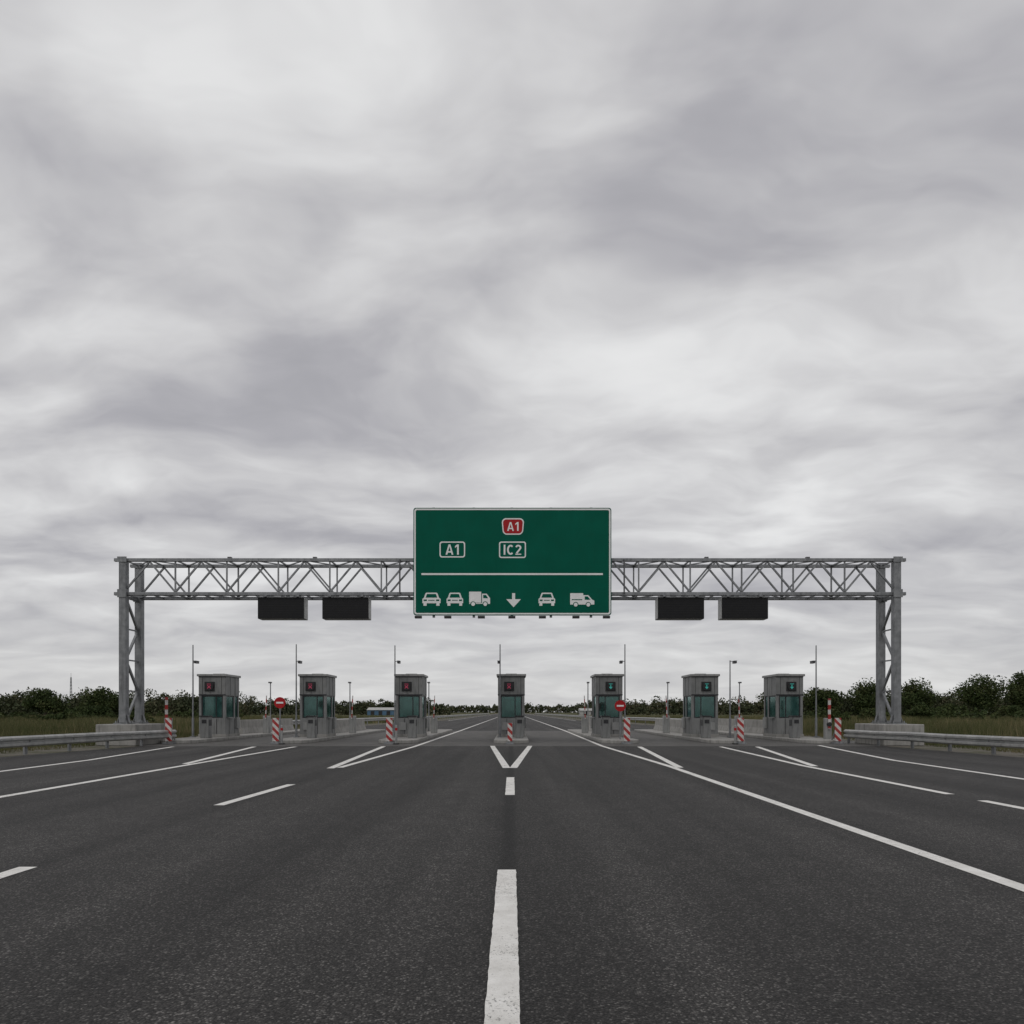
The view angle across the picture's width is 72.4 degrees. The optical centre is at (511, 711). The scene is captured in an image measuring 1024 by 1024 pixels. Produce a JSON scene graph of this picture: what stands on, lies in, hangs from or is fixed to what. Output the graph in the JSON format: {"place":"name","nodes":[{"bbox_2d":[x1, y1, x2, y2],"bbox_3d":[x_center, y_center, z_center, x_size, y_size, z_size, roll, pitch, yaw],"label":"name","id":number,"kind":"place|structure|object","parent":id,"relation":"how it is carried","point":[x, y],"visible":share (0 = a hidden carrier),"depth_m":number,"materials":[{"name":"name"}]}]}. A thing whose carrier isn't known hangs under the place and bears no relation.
{"place":"outdoors","nodes":[
{"label":"outdoors","id":0,"kind":"place"},
{"bbox_2d":[367,707,393,714],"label":"distant warehouse","id":1,"kind":"structure","parent":0,"point":[380,710],"depth_m":266.00,"materials":[{"name":"metal"}]},
{"bbox_2d":[371,711,389,714],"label":"doors","id":2,"kind":"structure","parent":1,"relation":"in","point":[372,712],"depth_m":265.92,"materials":[{"name":"metal"}]},
{"bbox_2d":[0,714,1023,1023],"bbox_3d":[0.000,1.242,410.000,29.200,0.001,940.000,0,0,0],"label":"road","id":3,"kind":"structure","parent":0,"point":[322,890],"depth_m":5.10,"materials":[{"name":"grey asphalt"}]},
{"bbox_2d":[162,718,175,743],"bbox_3d":[-13.300,0.740,27.333,0.390,1.020,0.666,0,0,0],"label":"hazard marker","id":4,"kind":"object","parent":3,"relation":"on","point":[168,724],"visible":0.72,"depth_m":27.09,"materials":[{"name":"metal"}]},
{"bbox_2d":[160,729,299,743],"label":"toll island","id":5,"kind":"structure","parent":3,"relation":"on","point":[188,740],"depth_m":30.20,"materials":[{"name":"concrete"}]},
{"bbox_2d":[164,697,172,729],"bbox_3d":[-13.950,0.325,28.375,0.260,1.850,0.310,0,0,0],"label":"toll barrier","id":6,"kind":"object","parent":5,"relation":"on","point":[166,707],"visible":0.17,"depth_m":28.23,"materials":[{"name":"metal"}]},
{"bbox_2d":[190,645,198,736],"bbox_3d":[-13.828,-0.885,30.425,0.345,4.070,0.350,0,0,0],"label":"camera pole","id":7,"kind":"object","parent":5,"relation":"on","point":[196,662],"visible":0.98,"depth_m":30.48,"materials":[{"name":"metal"}]},
{"bbox_2d":[199,716,212,737],"bbox_3d":[-12.930,0.625,29.580,0.400,0.950,0.480,0,0,0],"label":"payment machine","id":8,"kind":"object","parent":5,"relation":"on","point":[205,726],"visible":0.98,"depth_m":29.40,"materials":[{"name":"grey metal"}]},
{"bbox_2d":[197,674,240,736],"bbox_3d":[-13.255,-0.320,31.756,1.360,2.840,1.727,0,0,0],"label":"toll booth","id":9,"kind":"object","parent":5,"relation":"on","point":[218,694],"visible":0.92,"depth_m":31.05,"materials":[{"name":"metal"}]},
{"bbox_2d":[202,696,237,717],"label":"window frames","id":10,"kind":"structure","parent":9,"relation":"in","point":[202,696],"depth_m":31.02,"materials":[{"name":"grey metal"}]},
{"bbox_2d":[239,718,293,733],"bbox_3d":[-13.730,0.750,39.350,0.431,0.700,8.300,0,0,0],"label":"concrete barrier","id":11,"kind":"object","parent":5,"relation":"on","point":[251,726],"visible":0.66,"depth_m":37.30,"materials":[{"name":"grey concrete"}]},
{"bbox_2d":[263,696,270,732],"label":"barrier gate","id":12,"kind":"structure","parent":5,"relation":"on","point":[266,724],"depth_m":36.34,"materials":[{"name":"grey metal"}]},
{"bbox_2d":[268,682,271,715],"bbox_3d":[-13.800,-0.285,39.940,0.140,2.870,0.240,0,0,0],"label":"light post","id":13,"kind":"object","parent":5,"relation":"on","point":[270,697],"visible":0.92,"depth_m":39.97,"materials":[{"name":"metal"}]},
{"bbox_2d":[270,718,280,743],"bbox_3d":[-9.150,0.740,27.333,0.390,1.020,0.666,0,0,0],"label":"hazard marker","id":14,"kind":"object","parent":3,"relation":"on","point":[275,730],"visible":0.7,"depth_m":27.09,"materials":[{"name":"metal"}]},
{"bbox_2d":[278,725,284,743],"bbox_3d":[-8.850,0.875,26.900,0.240,0.750,0.234,0,0,0],"label":"delineator post","id":15,"kind":"object","parent":3,"relation":"on","point":[281,729],"visible":1,"depth_m":26.86,"materials":[{"name":"plastic"}]},
{"bbox_2d":[272,729,385,743],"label":"toll island","id":16,"kind":"structure","parent":3,"relation":"on","point":[297,740],"depth_m":30.50,"materials":[{"name":"concrete"}]},
{"bbox_2d":[274,697,285,738],"bbox_3d":[-9.250,0.278,27.912,0.450,1.745,0.070,0,0,0],"label":"no entry sign","id":17,"kind":"object","parent":16,"relation":"on","point":[279,702],"visible":0.93,"depth_m":27.89,"materials":[{"name":"metal"}]},
{"bbox_2d":[293,644,301,736],"bbox_3d":[-9.328,-0.900,30.425,0.345,4.100,0.350,0,0,0],"label":"camera pole","id":18,"kind":"object","parent":16,"relation":"on","point":[299,662],"visible":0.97,"depth_m":30.48,"materials":[{"name":"metal"}]},
{"bbox_2d":[305,716,317,737],"bbox_3d":[-8.460,0.625,29.580,0.400,0.950,0.480,0,0,0],"label":"payment machine","id":19,"kind":"object","parent":16,"relation":"on","point":[311,726],"visible":1,"depth_m":29.40,"materials":[{"name":"grey metal"}]},
{"bbox_2d":[298,674,336,736],"bbox_3d":[-8.785,-0.320,31.756,1.360,2.840,1.727,0,0,0],"label":"toll booth","id":20,"kind":"object","parent":16,"relation":"on","point":[317,694],"visible":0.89,"depth_m":31.02,"materials":[{"name":"metal"}]},
{"bbox_2d":[303,696,333,717],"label":"window frames","id":21,"kind":"structure","parent":20,"relation":"in","point":[303,696],"depth_m":31.02,"materials":[{"name":"grey metal"}]},
{"bbox_2d":[348,682,350,715],"bbox_3d":[-9.260,-0.285,39.940,0.140,2.870,0.240,0,0,0],"label":"light post","id":22,"kind":"object","parent":16,"relation":"on","point":[349,700],"visible":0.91,"depth_m":39.98,"materials":[{"name":"metal"}]},
{"bbox_2d":[335,718,365,732],"bbox_3d":[-9.260,0.750,39.350,0.431,0.700,8.300,0,0,0],"label":"concrete barrier","id":23,"kind":"object","parent":16,"relation":"on","point":[342,725],"visible":0.52,"depth_m":38.66,"materials":[{"name":"grey concrete"}]},
{"bbox_2d":[349,696,355,732],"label":"barrier gate","id":24,"kind":"structure","parent":16,"relation":"on","point":[352,724],"depth_m":36.34,"materials":[{"name":"grey metal"}]},
{"bbox_2d":[384,718,394,743],"bbox_3d":[-4.750,0.740,27.333,0.390,1.020,0.666,0,0,0],"label":"hazard marker","id":25,"kind":"object","parent":3,"relation":"on","point":[388,729],"visible":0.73,"depth_m":27.09,"materials":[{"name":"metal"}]},
{"bbox_2d":[393,725,398,743],"bbox_3d":[-4.450,0.875,26.900,0.240,0.750,0.234,0,0,0],"label":"delineator post","id":26,"kind":"object","parent":3,"relation":"on","point":[395,735],"visible":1,"depth_m":26.86,"materials":[{"name":"plastic"}]},
{"bbox_2d":[379,729,451,743],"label":"toll island","id":27,"kind":"structure","parent":3,"relation":"on","point":[406,740],"depth_m":29.30,"materials":[{"name":"concrete"}]},
{"bbox_2d":[392,645,400,736],"bbox_3d":[-5.027,-0.875,30.425,0.345,4.050,0.350,0,0,0],"label":"camera pole","id":28,"kind":"object","parent":27,"relation":"on","point":[398,662],"visible":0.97,"depth_m":30.48,"materials":[{"name":"metal"}]},
{"bbox_2d":[396,674,427,736],"bbox_3d":[-4.535,-0.320,31.756,1.360,2.840,1.727,0,0,0],"label":"toll booth","id":29,"kind":"object","parent":27,"relation":"on","point":[411,692],"visible":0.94,"depth_m":31.00,"materials":[{"name":"metal"}]},
{"bbox_2d":[398,696,425,717],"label":"window frames","id":30,"kind":"structure","parent":29,"relation":"in","point":[398,696],"depth_m":31.02,"materials":[{"name":"grey metal"}]},
{"bbox_2d":[407,716,417,737],"bbox_3d":[-4.210,0.625,29.580,0.400,0.950,0.480,0,0,0],"label":"payment machine","id":31,"kind":"object","parent":27,"relation":"on","point":[412,726],"visible":0.98,"depth_m":29.40,"materials":[{"name":"grey metal"}]},
{"bbox_2d":[427,682,429,730],"bbox_3d":[-4.750,-0.285,39.940,0.140,2.870,0.240,0,0,0],"label":"light post","id":32,"kind":"object","parent":27,"relation":"on","point":[428,705],"visible":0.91,"depth_m":39.98,"materials":[{"name":"metal"}]},
{"bbox_2d":[426,718,430,731],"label":"concrete barrier","id":33,"kind":"object","parent":27,"relation":"on","point":[429,725],"visible":0.17,"depth_m":41.53,"materials":[{"name":"grey concrete"}]},
{"bbox_2d":[431,696,436,732],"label":"barrier gate","id":34,"kind":"structure","parent":27,"relation":"on","point":[433,724],"depth_m":36.34,"materials":[{"name":"grey metal"}]},
{"bbox_2d":[96,556,923,745],"bbox_3d":[-0.075,-2.288,26.850,30.510,7.065,2.200,0,0,0],"label":"sign gantry","id":35,"kind":"object","parent":3,"relation":"on","point":[880,722],"visible":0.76,"depth_m":26.31,"materials":[{"name":"metal"}]},
{"bbox_2d":[256,595,307,619],"bbox_3d":[-8.600,-3.925,26.240,1.760,0.910,0.580,0,0,0],"label":"variable message sign","id":36,"kind":"object","parent":35,"relation":"hanging from","point":[295,607],"visible":1,"depth_m":26.04,"materials":[{"name":"metal"}]},
{"bbox_2d":[321,595,370,619],"bbox_3d":[-6.200,-3.925,26.240,1.760,0.910,0.580,0,0,0],"label":"variable message sign","id":37,"kind":"object","parent":35,"relation":"hanging from","point":[346,607],"visible":1,"depth_m":26.04,"materials":[{"name":"metal"}]},
{"bbox_2d":[413,508,610,618],"bbox_3d":[0.014,-5.522,25.935,7.348,4.176,0.630,0,0,0],"label":"motorway sign","id":38,"kind":"object","parent":35,"relation":"attached to","point":[511,563],"visible":1,"depth_m":25.98,"materials":[{"name":"metal"}]},
{"bbox_2d":[655,595,704,619],"bbox_3d":[6.290,-3.925,26.240,1.760,0.910,0.580,0,0,0],"label":"variable message sign","id":39,"kind":"object","parent":35,"relation":"hanging from","point":[679,607],"visible":1,"depth_m":26.04,"materials":[{"name":"metal"}]},
{"bbox_2d":[718,595,769,619],"bbox_3d":[8.670,-3.925,26.240,1.760,0.910,0.580,0,0,0],"label":"variable message sign","id":40,"kind":"object","parent":35,"relation":"hanging from","point":[730,607],"visible":1,"depth_m":26.04,"materials":[{"name":"metal"}]},
{"bbox_2d":[506,723,513,743],"bbox_3d":[-0.080,0.840,27.333,0.330,0.820,0.666,0,0,0],"label":"hazard marker","id":41,"kind":"object","parent":3,"relation":"on","point":[509,732],"visible":0.74,"depth_m":27.09,"materials":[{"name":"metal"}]},
{"bbox_2d":[494,735,528,743],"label":"toll island","id":42,"kind":"structure","parent":3,"relation":"on","point":[504,740],"depth_m":27.64,"materials":[{"name":"concrete"}]},
{"bbox_2d":[497,644,501,736],"bbox_3d":[-0.529,-0.900,30.425,0.219,4.100,0.350,0,0,0],"label":"camera pole","id":43,"kind":"object","parent":42,"relation":"on","point":[499,662],"visible":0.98,"depth_m":30.48,"materials":[{"name":"metal"}]},
{"bbox_2d":[497,674,526,736],"bbox_3d":[-0.005,-0.320,31.756,1.360,2.840,1.727,0,0,0],"label":"toll booth","id":44,"kind":"object","parent":42,"relation":"on","point":[512,696],"visible":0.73,"depth_m":31.00,"materials":[{"name":"metal"}]},
{"bbox_2d":[501,696,521,717],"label":"window frames","id":45,"kind":"structure","parent":44,"relation":"in","point":[501,696],"depth_m":31.02,"materials":[{"name":"grey metal"}]},
{"bbox_2d":[515,716,523,737],"bbox_3d":[0.320,0.625,29.580,0.400,0.950,0.480,0,0,0],"label":"payment machine","id":46,"kind":"object","parent":42,"relation":"on","point":[519,726],"visible":0.98,"depth_m":29.40,"materials":[{"name":"grey metal"}]},
{"bbox_2d":[0,714,1023,1023],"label":"road markings","id":47,"kind":"object","parent":3,"relation":"on","point":[502,1000],"visible":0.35,"depth_m":5.27,"materials":[{"name":"paint"}]},
{"bbox_2d":[567,729,638,743],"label":"toll island","id":48,"kind":"structure","parent":3,"relation":"on","point":[613,740],"depth_m":29.06,"materials":[{"name":"concrete"}]},
{"bbox_2d":[582,696,587,732],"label":"barrier gate","id":49,"kind":"structure","parent":48,"relation":"on","point":[585,724],"depth_m":36.34,"materials":[{"name":"grey metal"}]},
{"bbox_2d":[587,682,589,730],"bbox_3d":[4.340,-0.285,39.940,0.140,2.870,0.240,0,0,0],"label":"light post","id":50,"kind":"object","parent":48,"relation":"on","point":[587,706],"visible":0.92,"depth_m":39.99,"materials":[{"name":"metal"}]},
{"bbox_2d":[600,716,610,737],"bbox_3d":[3.950,0.625,29.580,0.400,0.950,0.480,0,0,0],"label":"payment machine","id":51,"kind":"object","parent":48,"relation":"on","point":[605,726],"visible":0.96,"depth_m":29.40,"materials":[{"name":"grey metal"}]},
{"bbox_2d":[590,674,623,736],"bbox_3d":[4.275,-0.320,31.756,1.360,2.840,1.727,0,0,0],"label":"toll booth","id":52,"kind":"object","parent":48,"relation":"on","point":[607,691],"visible":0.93,"depth_m":31.00,"materials":[{"name":"metal"}]},
{"bbox_2d":[592,696,619,717],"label":"window frames","id":53,"kind":"structure","parent":52,"relation":"in","point":[592,696],"depth_m":31.02,"materials":[{"name":"grey metal"}]},
{"bbox_2d":[615,700,625,738],"bbox_3d":[4.360,0.338,28.212,0.450,1.625,0.070,0,0,0],"label":"no entry sign","id":54,"kind":"object","parent":48,"relation":"on","point":[620,705],"visible":0.92,"depth_m":28.18,"materials":[{"name":"metal"}]},
{"bbox_2d":[619,644,625,736],"bbox_3d":[4.848,-0.900,30.425,0.345,4.100,0.350,0,0,0],"label":"camera pole","id":55,"kind":"object","parent":48,"relation":"on","point":[620,662],"visible":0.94,"depth_m":30.48,"materials":[{"name":"metal"}]},
{"bbox_2d":[621,718,631,743],"bbox_3d":[4.450,0.740,27.333,0.390,1.020,0.666,0,0,0],"label":"hazard marker","id":56,"kind":"object","parent":3,"relation":"on","point":[626,729],"visible":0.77,"depth_m":27.09,"materials":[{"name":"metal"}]},
{"bbox_2d":[634,729,744,743],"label":"toll island","id":57,"kind":"structure","parent":3,"relation":"on","point":[720,740],"depth_m":30.48,"materials":[{"name":"concrete"}]},
{"bbox_2d":[663,696,669,732],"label":"barrier gate","id":58,"kind":"structure","parent":57,"relation":"on","point":[666,723],"depth_m":36.34,"materials":[{"name":"grey metal"}]},
{"bbox_2d":[653,718,682,732],"bbox_3d":[8.990,0.750,39.350,0.431,0.700,8.300,0,0,0],"label":"concrete barrier","id":59,"kind":"object","parent":57,"relation":"on","point":[676,725],"visible":0.52,"depth_m":38.61,"materials":[{"name":"grey concrete"}]},
{"bbox_2d":[666,682,669,715],"bbox_3d":[8.900,-0.285,39.940,0.140,2.870,0.240,0,0,0],"label":"light post","id":60,"kind":"object","parent":57,"relation":"on","point":[667,697],"visible":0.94,"depth_m":39.98,"materials":[{"name":"metal"}]},
{"bbox_2d":[681,674,719,736],"bbox_3d":[8.515,-0.320,31.756,1.360,2.840,1.727,0,0,0],"label":"toll booth","id":61,"kind":"object","parent":57,"relation":"on","point":[700,694],"visible":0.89,"depth_m":31.01,"materials":[{"name":"metal"}]},
{"bbox_2d":[684,696,714,717],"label":"window frames","id":62,"kind":"structure","parent":61,"relation":"in","point":[684,696],"depth_m":31.02,"materials":[{"name":"grey metal"}]},
{"bbox_2d":[700,716,711,737],"bbox_3d":[8.190,0.625,29.580,0.400,0.950,0.480,0,0,0],"label":"payment machine","id":63,"kind":"object","parent":57,"relation":"on","point":[705,726],"visible":0.98,"depth_m":29.40,"materials":[{"name":"grey metal"}]},
{"bbox_2d":[727,660,736,737],"bbox_3d":[9.572,-0.550,30.425,0.345,3.400,0.350,0,0,0],"label":"camera pole","id":64,"kind":"object","parent":57,"relation":"on","point":[733,662],"visible":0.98,"depth_m":30.48,"materials":[{"name":"metal"}]},
{"bbox_2d":[732,725,738,743],"bbox_3d":[8.580,0.875,26.900,0.240,0.750,0.234,0,0,0],"label":"delineator post","id":65,"kind":"object","parent":3,"relation":"on","point":[735,728],"visible":1,"depth_m":26.86,"materials":[{"name":"plastic"}]},
{"bbox_2d":[736,718,745,743],"bbox_3d":[8.850,0.740,27.333,0.390,1.020,0.666,0,0,0],"label":"hazard marker","id":66,"kind":"object","parent":3,"relation":"on","point":[740,729],"visible":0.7,"depth_m":27.09,"materials":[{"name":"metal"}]},
{"bbox_2d":[718,730,838,743],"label":"toll island","id":67,"kind":"structure","parent":3,"relation":"on","point":[811,740],"depth_m":29.66,"materials":[{"name":"concrete"}]},
{"bbox_2d":[718,718,763,733],"bbox_3d":[12.750,0.750,39.350,0.431,0.700,8.300,0,0,0],"label":"concrete barrier","id":68,"kind":"object","parent":67,"relation":"on","point":[752,726],"visible":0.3,"depth_m":37.46,"materials":[{"name":"grey concrete"}]},
{"bbox_2d":[762,674,804,736],"bbox_3d":[12.275,-0.320,31.756,1.360,2.840,1.727,0,0,0],"label":"toll booth","id":69,"kind":"object","parent":67,"relation":"on","point":[783,697],"visible":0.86,"depth_m":31.03,"materials":[{"name":"metal"}]},
{"bbox_2d":[765,696,799,717],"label":"window frames","id":70,"kind":"structure","parent":69,"relation":"in","point":[765,696],"depth_m":31.02,"materials":[{"name":"grey metal"}]},
{"bbox_2d":[788,716,801,737],"bbox_3d":[11.950,0.625,29.580,0.400,0.950,0.480,0,0,0],"label":"payment machine","id":71,"kind":"object","parent":67,"relation":"on","point":[794,726],"visible":0.98,"depth_m":29.40,"materials":[{"name":"grey metal"}]},
{"bbox_2d":[810,645,818,737],"bbox_3d":[13.178,-0.875,30.425,0.345,4.050,0.350,0,0,0],"label":"camera pole","id":72,"kind":"object","parent":67,"relation":"on","point":[813,662],"visible":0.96,"depth_m":30.48,"materials":[{"name":"metal"}]},
{"bbox_2d":[823,699,831,738],"bbox_3d":[12.950,0.350,28.675,0.260,1.800,0.310,0,0,0],"label":"toll barrier","id":73,"kind":"object","parent":67,"relation":"on","point":[827,728],"visible":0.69,"depth_m":28.61,"materials":[{"name":"metal"}]},
{"bbox_2d":[831,718,843,743],"bbox_3d":[12.620,0.740,27.333,0.390,1.020,0.666,0,0,0],"label":"hazard marker","id":74,"kind":"object","parent":3,"relation":"on","point":[837,732],"visible":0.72,"depth_m":27.09,"materials":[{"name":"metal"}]},
{"bbox_2d":[0,713,1023,757],"bbox_3d":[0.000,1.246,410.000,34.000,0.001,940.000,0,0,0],"label":"gravel verge","id":75,"kind":"structure","parent":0,"point":[924,747],"depth_m":23.26,"materials":[{"name":"grey gravel"}]},
{"bbox_2d":[0,730,176,754],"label":"guardrail","id":76,"kind":"object","parent":75,"relation":"on","point":[25,742],"visible":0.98,"depth_m":22.37,"materials":[{"name":"metal"}]},
{"bbox_2d":[293,713,488,724],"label":"guardrail","id":77,"kind":"object","parent":75,"relation":"on","point":[378,719],"visible":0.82,"depth_m":74.00,"materials":[{"name":"metal"}]},
{"bbox_2d":[535,713,678,724],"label":"guardrail","id":78,"kind":"object","parent":75,"relation":"on","point":[645,719],"visible":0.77,"depth_m":77.40,"materials":[{"name":"metal"}]},
{"bbox_2d":[843,729,1023,754],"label":"guardrail","id":79,"kind":"object","parent":75,"relation":"on","point":[992,742],"visible":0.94,"depth_m":22.31,"materials":[{"name":"metal"}]},
{"bbox_2d":[3,712,1020,749],"bbox_3d":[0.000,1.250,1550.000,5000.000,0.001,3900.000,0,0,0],"label":"ground","id":80,"kind":"structure","parent":0,"point":[459,713],"depth_m":250.04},
{"bbox_2d":[21,688,70,715],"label":"bush","id":81,"kind":"object","parent":80,"relation":"on","point":[45,700],"visible":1,"depth_m":136.53,"materials":[{"name":"green plant"}]},
{"bbox_2d":[69,702,86,715],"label":"shrub","id":82,"kind":"object","parent":80,"relation":"on","point":[77,709],"visible":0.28,"depth_m":94.23,"materials":[{"name":"green plant"}]},
{"bbox_2d":[78,704,113,717],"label":"shrub","id":83,"kind":"object","parent":80,"relation":"on","point":[95,709],"visible":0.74,"depth_m":83.44,"materials":[{"name":"green plant"}]},
{"bbox_2d":[78,686,118,712],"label":"tree","id":84,"kind":"object","parent":80,"relation":"on","point":[97,696],"visible":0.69,"depth_m":140.76,"materials":[{"name":"green plant"}]},
{"bbox_2d":[129,712,155,722],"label":"shrub","id":85,"kind":"object","parent":80,"relation":"on","point":[151,719],"visible":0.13,"depth_m":57.75,"materials":[{"name":"green plant"}]},
{"bbox_2d":[0,695,1000,714],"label":"distant woodland","id":86,"kind":"object","parent":80,"relation":"on","point":[655,708],"visible":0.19,"depth_m":294.53,"materials":[{"name":"green plant"}]},
{"bbox_2d":[0,686,1018,717],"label":"distant trees","id":87,"kind":"object","parent":80,"relation":"on","point":[12,703],"visible":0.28,"depth_m":146.50,"materials":[{"name":"green plant"}]},
{"bbox_2d":[0,714,1023,753],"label":"tall grass","id":88,"kind":"structure","parent":80,"relation":"on","point":[1009,726],"depth_m":39.33,"materials":[{"name":"green plant"}]},
{"bbox_2d":[0,706,1023,720],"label":"scrub","id":89,"kind":"object","parent":80,"relation":"on","point":[811,713],"visible":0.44,"depth_m":79.15,"materials":[{"name":"green plant"}]},
{"bbox_2d":[298,702,725,712],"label":"distant forest","id":90,"kind":"object","parent":80,"relation":"on","point":[558,708],"visible":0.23,"depth_m":896.93,"materials":[{"name":"green plant"}]},
{"bbox_2d":[578,708,591,714],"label":"distant warehouse","id":91,"kind":"structure","parent":80,"relation":"on","point":[581,711],"depth_m":286.00,"materials":[{"name":"metal"}]},
{"bbox_2d":[803,687,846,710],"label":"tree","id":92,"kind":"object","parent":80,"relation":"on","point":[824,696],"visible":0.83,"depth_m":138.45,"materials":[{"name":"green plant"}]},
{"bbox_2d":[826,713,851,722],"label":"shrub","id":93,"kind":"object","parent":80,"relation":"on","point":[838,715],"visible":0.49,"depth_m":59.75,"materials":[{"name":"green plant"}]},
{"bbox_2d":[858,708,875,719],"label":"shrub","id":94,"kind":"object","parent":80,"relation":"on","point":[866,712],"visible":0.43,"depth_m":71.49,"materials":[{"name":"green plant"}]},
{"bbox_2d":[845,677,890,714],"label":"tree","id":95,"kind":"object","parent":80,"relation":"on","point":[863,694],"visible":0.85,"depth_m":136.65,"materials":[{"name":"green plant"}]},
{"bbox_2d":[901,677,941,714],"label":"tree","id":96,"kind":"object","parent":80,"relation":"on","point":[914,695],"visible":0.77,"depth_m":134.64,"materials":[{"name":"green plant"}]},
{"bbox_2d":[903,702,939,718],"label":"shrub","id":97,"kind":"object","parent":80,"relation":"on","point":[919,708],"visible":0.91,"depth_m":79.47,"materials":[{"name":"green plant"}]},
{"bbox_2d":[935,703,967,717],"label":"shrub","id":98,"kind":"object","parent":80,"relation":"on","point":[951,707],"visible":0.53,"depth_m":95.84,"materials":[{"name":"green plant"}]},
{"bbox_2d":[950,674,1015,715],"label":"tree","id":99,"kind":"object","parent":80,"relation":"on","point":[982,694],"visible":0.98,"depth_m":128.28,"materials":[{"name":"green plant"}]},
{"bbox_2d":[992,705,1023,717],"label":"shrub","id":100,"kind":"object","parent":80,"relation":"on","point":[1010,710],"visible":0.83,"depth_m":99.76,"materials":[{"name":"green plant"}]},
{"bbox_2d":[1000,670,1023,706],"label":"tree","id":101,"kind":"object","parent":80,"relation":"on","point":[1016,696],"visible":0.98,"depth_m":130.25,"materials":[{"name":"green plant"}]},
{"bbox_2d":[0,0,1023,711],"label":"sky","id":102,"kind":"structure","parent":0,"point":[279,278],"materials":[{"name":"grey"}]},
{"bbox_2d":[734,696,741,732],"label":"barrier gate","id":103,"kind":"structure","parent":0,"point":[735,719],"depth_m":36.34,"materials":[{"name":"grey metal"}]}
]}

